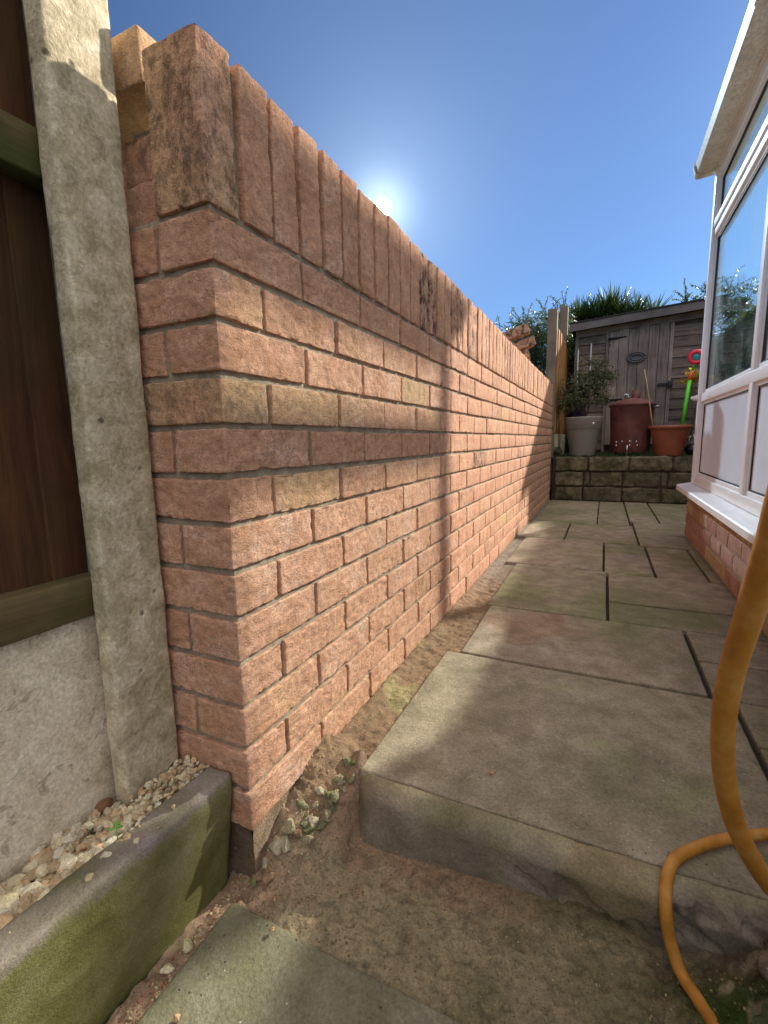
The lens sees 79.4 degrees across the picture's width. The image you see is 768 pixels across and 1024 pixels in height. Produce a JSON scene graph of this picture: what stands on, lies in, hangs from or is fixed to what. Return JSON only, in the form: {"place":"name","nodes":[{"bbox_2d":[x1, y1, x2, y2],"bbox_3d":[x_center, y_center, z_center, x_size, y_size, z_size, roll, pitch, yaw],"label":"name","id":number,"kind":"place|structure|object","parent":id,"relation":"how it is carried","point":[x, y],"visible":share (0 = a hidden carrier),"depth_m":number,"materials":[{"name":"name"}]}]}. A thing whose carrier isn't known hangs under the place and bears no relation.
{"place":"outdoors","nodes":[
{"label":"outdoors","id":0,"kind":"place"},
{"bbox_2d":[0,755,209,933],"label":"gravel","id":1,"kind":"structure","parent":0,"point":[60,858],"depth_m":0.66,"materials":[{"name":"beige gravel"}]},
{"bbox_2d":[95,798,113,812],"bbox_3d":[-0.442,0.464,0.734,0.022,0.017,0.026,3,10,25],"label":"stone","id":2,"kind":"object","parent":1,"relation":"on","point":[101,805],"visible":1,"depth_m":0.73,"materials":[{"name":"brown stone"}]},
{"bbox_2d":[106,732,767,1023],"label":"rough ground","id":3,"kind":"structure","parent":0,"point":[605,928],"depth_m":0.71,"materials":[{"name":"brown soil"}]},
{"bbox_2d":[0,766,232,1023],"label":"kerb block","id":4,"kind":"structure","parent":3,"relation":"on","point":[75,948],"depth_m":0.62,"materials":[{"name":"concrete"}]},
{"bbox_2d":[85,872,94,881],"bbox_3d":[-0.375,0.464,0.588,0.009,0.007,0.010,-2,9,-7],"label":"stone","id":5,"kind":"object","parent":4,"relation":"on","point":[89,876],"visible":1,"depth_m":0.59,"materials":[{"name":"beige stone"}]},
{"bbox_2d":[108,821,122,839],"bbox_3d":[-0.372,0.450,0.644,0.019,0.026,0.017,3,10,25],"label":"seedling","id":6,"kind":"object","parent":4,"relation":"on","point":[116,823],"visible":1,"depth_m":0.65,"materials":[{"name":"green plant"}]},
{"bbox_2d":[133,837,139,844],"bbox_3d":[-0.342,0.455,0.639,0.011,0.008,0.008,3,10,25],"label":"stone","id":7,"kind":"object","parent":4,"relation":"on","point":[136,841],"visible":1,"depth_m":0.64,"materials":[{"name":"beige stone"}]},
{"bbox_2d":[160,963,174,973],"bbox_3d":[-0.315,0.667,0.674,0.017,0.012,0.016,3,10,25],"label":"stone","id":8,"kind":"object","parent":3,"relation":"on","point":[168,968],"visible":1,"depth_m":0.67,"materials":[{"name":"white stone"}]},
{"bbox_2d":[182,938,192,952],"bbox_3d":[-0.300,0.659,0.705,0.016,0.018,0.017,-5,9,-23],"label":"stone","id":9,"kind":"object","parent":3,"relation":"on","point":[187,944],"visible":1,"depth_m":0.70,"materials":[{"name":"beige stone"}]},
{"bbox_2d":[137,903,460,1023],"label":"slab","id":10,"kind":"structure","parent":3,"relation":"on","point":[242,965],"depth_m":0.65,"materials":[{"name":"concrete"}]},
{"bbox_2d":[174,1013,180,1022],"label":"stone","id":11,"kind":"object","parent":10,"relation":"on","point":[177,1016],"visible":1,"depth_m":0.61,"materials":[{"name":"beige stone"}]},
{"bbox_2d":[121,23,552,886],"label":"brick wall","id":12,"kind":"structure","parent":3,"relation":"on","point":[347,389],"depth_m":0.83,"materials":[{"name":"brick"}]},
{"bbox_2d":[111,25,155,144],"bbox_3d":[-0.428,-0.673,0.756,0.217,0.079,0.106,3,10,25],"label":"brick","id":13,"kind":"object","parent":12,"relation":"on","point":[130,44],"visible":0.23,"depth_m":0.68,"materials":[{"name":"brick"}]},
{"bbox_2d":[521,349,529,359],"bbox_3d":[1.074,-1.209,3.620,0.134,0.102,0.105,1,9,15],"label":"brick","id":14,"kind":"object","parent":12,"relation":"on","point":[526,353],"visible":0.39,"depth_m":3.56,"materials":[{"name":"brick"}]},
{"bbox_2d":[512,336,535,350],"bbox_3d":[1.077,-1.304,3.627,0.209,0.121,0.106,1,9,12],"label":"brick","id":15,"kind":"object","parent":14,"relation":"on","point":[527,343],"visible":0.57,"depth_m":3.57,"materials":[{"name":"orange brick"}]},
{"bbox_2d":[502,323,529,340],"bbox_3d":[1.017,-1.383,3.597,0.225,0.128,0.106,2,9,17],"label":"brick","id":16,"kind":"object","parent":15,"relation":"on","point":[518,332],"visible":0.77,"depth_m":3.55,"materials":[{"name":"brick"}]},
{"bbox_2d":[118,616,766,1023],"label":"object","id":17,"kind":"object","parent":3,"relation":"on","point":[154,996],"visible":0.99,"depth_m":0.71,"materials":[{"name":"soil"}]},
{"bbox_2d":[359,774,767,955],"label":"step riser","id":18,"kind":"object","parent":3,"relation":"on","point":[407,822],"visible":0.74,"depth_m":0.75,"materials":[{"name":"concrete"}]},
{"bbox_2d":[659,485,767,1023],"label":"garden hose","id":19,"kind":"object","parent":3,"relation":"on","point":[747,619],"visible":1,"depth_m":0.43,"materials":[{"name":"orange rubber"}]},
{"bbox_2d":[676,0,767,637],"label":"conservatory","id":20,"kind":"object","parent":3,"relation":"on","point":[724,490],"visible":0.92,"depth_m":2.09,"materials":[{"name":"plastic"}]},
{"bbox_2d":[754,949,767,981],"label":"stone","id":21,"kind":"object","parent":3,"relation":"on","point":[761,963],"visible":1,"depth_m":0.59,"materials":[{"name":"grey stone"}]},
{"bbox_2d":[108,0,767,344],"label":"sky","id":22,"kind":"structure","parent":0,"point":[530,150],"materials":[{"name":"blue"}]},
{"bbox_2d":[336,500,550,759],"bbox_3d":[0.893,0.195,2.936,0.166,0.026,4.420,3,10,25],"label":"soil strip","id":23,"kind":"object","parent":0,"point":[375,720],"visible":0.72,"depth_m":1.41,"materials":[{"name":"brown soil"}]},
{"bbox_2d":[549,472,552,499],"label":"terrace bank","id":24,"kind":"structure","parent":0,"point":[550,495],"depth_m":5.07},
{"bbox_2d":[360,500,767,900],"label":"path","id":25,"kind":"structure","parent":0,"point":[552,699],"depth_m":1.14,"materials":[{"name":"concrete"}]},
{"bbox_2d":[552,456,692,504],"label":"retaining wall","id":26,"kind":"structure","parent":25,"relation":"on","point":[649,479],"depth_m":4.63,"materials":[{"name":"stone"}]},
{"bbox_2d":[556,451,692,456],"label":"terrace ground","id":27,"kind":"structure","parent":0,"point":[614,456],"depth_m":4.96,"materials":[{"name":"green plant"}]},
{"bbox_2d":[546,308,557,488],"bbox_3d":[1.771,-1.175,4.933,0.098,1.866,0.094,3,10,25],"label":"fence post","id":28,"kind":"object","parent":27,"relation":"on","point":[552,337],"visible":0.64,"depth_m":4.83,"materials":[{"name":"grey concrete"}]},
{"bbox_2d":[553,446,562,456],"bbox_3d":[1.891,-0.659,5.056,0.130,0.132,0.240,3,10,25],"label":"weed","id":29,"kind":"object","parent":27,"relation":"on","point":[557,452],"visible":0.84,"depth_m":4.99,"materials":[{"name":"green plant"}]},
{"bbox_2d":[555,305,568,434],"bbox_3d":[2.300,-1.563,6.007,0.097,2.090,0.090,3,10,25],"label":"fence post","id":30,"kind":"object","parent":27,"relation":"on","point":[563,322],"visible":0.23,"depth_m":5.84,"materials":[{"name":"brown wood"}]},
{"bbox_2d":[553,329,573,456],"bbox_3d":[2.458,-1.442,6.216,0.045,1.382,2.844,3,10,25],"label":"timber fence","id":31,"kind":"object","parent":27,"relation":"on","point":[562,372],"visible":0.43,"depth_m":5.26,"materials":[{"name":"orange wood"}]},
{"bbox_2d":[564,416,603,455],"bbox_3d":[2.131,-0.808,4.960,0.394,0.406,0.394,3,10,25],"label":"plant pot","id":32,"kind":"object","parent":27,"relation":"on","point":[583,433],"visible":1,"depth_m":4.83,"materials":[{"name":"beige plastic"}]},
{"bbox_2d":[572,404,585,416],"bbox_3d":[2.163,-1.080,5.136,0.148,0.245,0.050,3,10,25],"label":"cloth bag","id":33,"kind":"object","parent":32,"relation":"on","point":[575,413],"visible":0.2,"depth_m":5.12,"materials":[{"name":"purple fabric"}]},
{"bbox_2d":[556,351,619,416],"bbox_3d":[2.107,-1.320,4.888,0.684,0.716,0.418,3,10,25],"label":"shrub","id":34,"kind":"object","parent":32,"relation":"on","point":[589,385],"visible":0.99,"depth_m":4.83,"materials":[{"name":"green plant"}]},
{"bbox_2d":[544,283,675,365],"bbox_3d":[3.466,-2.274,7.275,2.124,2.628,1.064,3,10,25],"label":"spiky palm","id":35,"kind":"object","parent":27,"relation":"on","point":[608,306],"visible":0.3,"depth_m":7.02,"materials":[{"name":"green plant"}]},
{"bbox_2d":[609,390,659,455],"bbox_3d":[2.603,-0.926,4.850,0.467,0.676,0.440,3,10,25],"label":"garden incinerator","id":36,"kind":"object","parent":27,"relation":"on","point":[630,420],"visible":0.98,"depth_m":4.71,"materials":[{"name":"metal"}]},
{"bbox_2d":[569,293,730,452],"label":"garden shed","id":37,"kind":"structure","parent":27,"relation":"on","point":[659,344],"depth_m":5.31,"materials":[{"name":"brown wood"}]},
{"bbox_2d":[604,322,672,444],"bbox_3d":[2.954,-1.470,5.378,0.680,1.348,0.071,3,10,25],"label":"door","id":38,"kind":"structure","parent":37,"relation":"in","point":[636,356],"depth_m":5.34,"materials":[{"name":"brown wood"}]},
{"bbox_2d":[648,425,693,455],"bbox_3d":[2.824,-0.706,4.578,0.384,0.296,0.384,3,10,25],"label":"plant pot","id":39,"kind":"object","parent":27,"relation":"on","point":[669,440],"visible":0.99,"depth_m":4.47,"materials":[{"name":"ceramic"}]},
{"bbox_2d":[644,369,653,425],"bbox_3d":[2.603,-1.118,4.547,0.119,0.567,0.016,7,12,42],"label":"bamboo cane","id":40,"kind":"object","parent":39,"relation":"on","point":[648,399],"visible":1,"depth_m":4.54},
{"bbox_2d":[680,349,700,424],"bbox_3d":[2.926,-1.164,4.391,0.157,0.723,0.060,3,10,25],"label":"garden windmill","id":41,"kind":"object","parent":39,"relation":"on","point":[694,357],"visible":0.91,"depth_m":4.37,"materials":[{"name":"plastic"}]},
{"bbox_2d":[684,435,693,454],"bbox_3d":[3.020,-0.654,4.526,0.140,0.198,0.140,3,10,25],"label":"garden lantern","id":42,"kind":"object","parent":27,"relation":"on","point":[688,448],"visible":0.65,"depth_m":4.50,"materials":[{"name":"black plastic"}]},
{"bbox_2d":[679,368,717,444],"bbox_3d":[3.230,-1.042,4.795,0.338,0.888,0.205,3,10,25],"label":"shrub","id":43,"kind":"object","parent":27,"relation":"on","point":[695,378],"visible":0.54,"depth_m":4.79,"materials":[{"name":"plant"}]},
{"bbox_2d":[672,264,758,386],"bbox_3d":[4.896,-2.229,6.845,1.425,2.572,0.845,3,10,25],"label":"bush","id":44,"kind":"object","parent":27,"relation":"on","point":[730,311],"visible":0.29,"depth_m":6.60,"materials":[{"name":"green plant"}]},
{"bbox_2d":[710,293,757,383],"bbox_3d":[4.939,-1.546,6.445,0.748,2.223,8.954,3,10,25],"label":"hedge","id":45,"kind":"object","parent":27,"relation":"on","point":[736,354],"visible":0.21,"depth_m":5.84,"materials":[{"name":"green plant"}]},
{"bbox_2d":[564,504,767,780],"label":"paving joints","id":46,"kind":"object","parent":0,"point":[708,695],"visible":0.02,"depth_m":1.45,"materials":[{"name":"soil"}]},
{"bbox_2d":[751,998,767,1023],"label":"stone","id":47,"kind":"object","parent":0,"point":[762,1018],"visible":1,"depth_m":0.56,"materials":[{"name":"grey stone"}]},
{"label":"gravel soil","id":48,"kind":"structure","parent":0,"visible":0},
{"bbox_2d":[0,0,115,883],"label":"timber fence","id":49,"kind":"object","parent":48,"relation":"on","point":[56,771],"visible":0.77,"depth_m":0.66,"materials":[{"name":"wood"}]},
{"bbox_2d":[21,0,177,806],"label":"concrete post","id":50,"kind":"object","parent":48,"relation":"on","point":[70,58],"visible":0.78,"depth_m":0.67,"materials":[{"name":"grey concrete"}]},
{"label":"ground","id":51,"kind":"structure","parent":0,"visible":0},
{"bbox_2d":[495,286,576,433],"bbox_3d":[1.997,-1.736,6.634,1.757,2.677,1.308,3,10,25],"label":"bush","id":52,"kind":"object","parent":51,"relation":"on","point":[538,353],"visible":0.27,"depth_m":6.25,"materials":[{"name":"green plant"}]}
]}

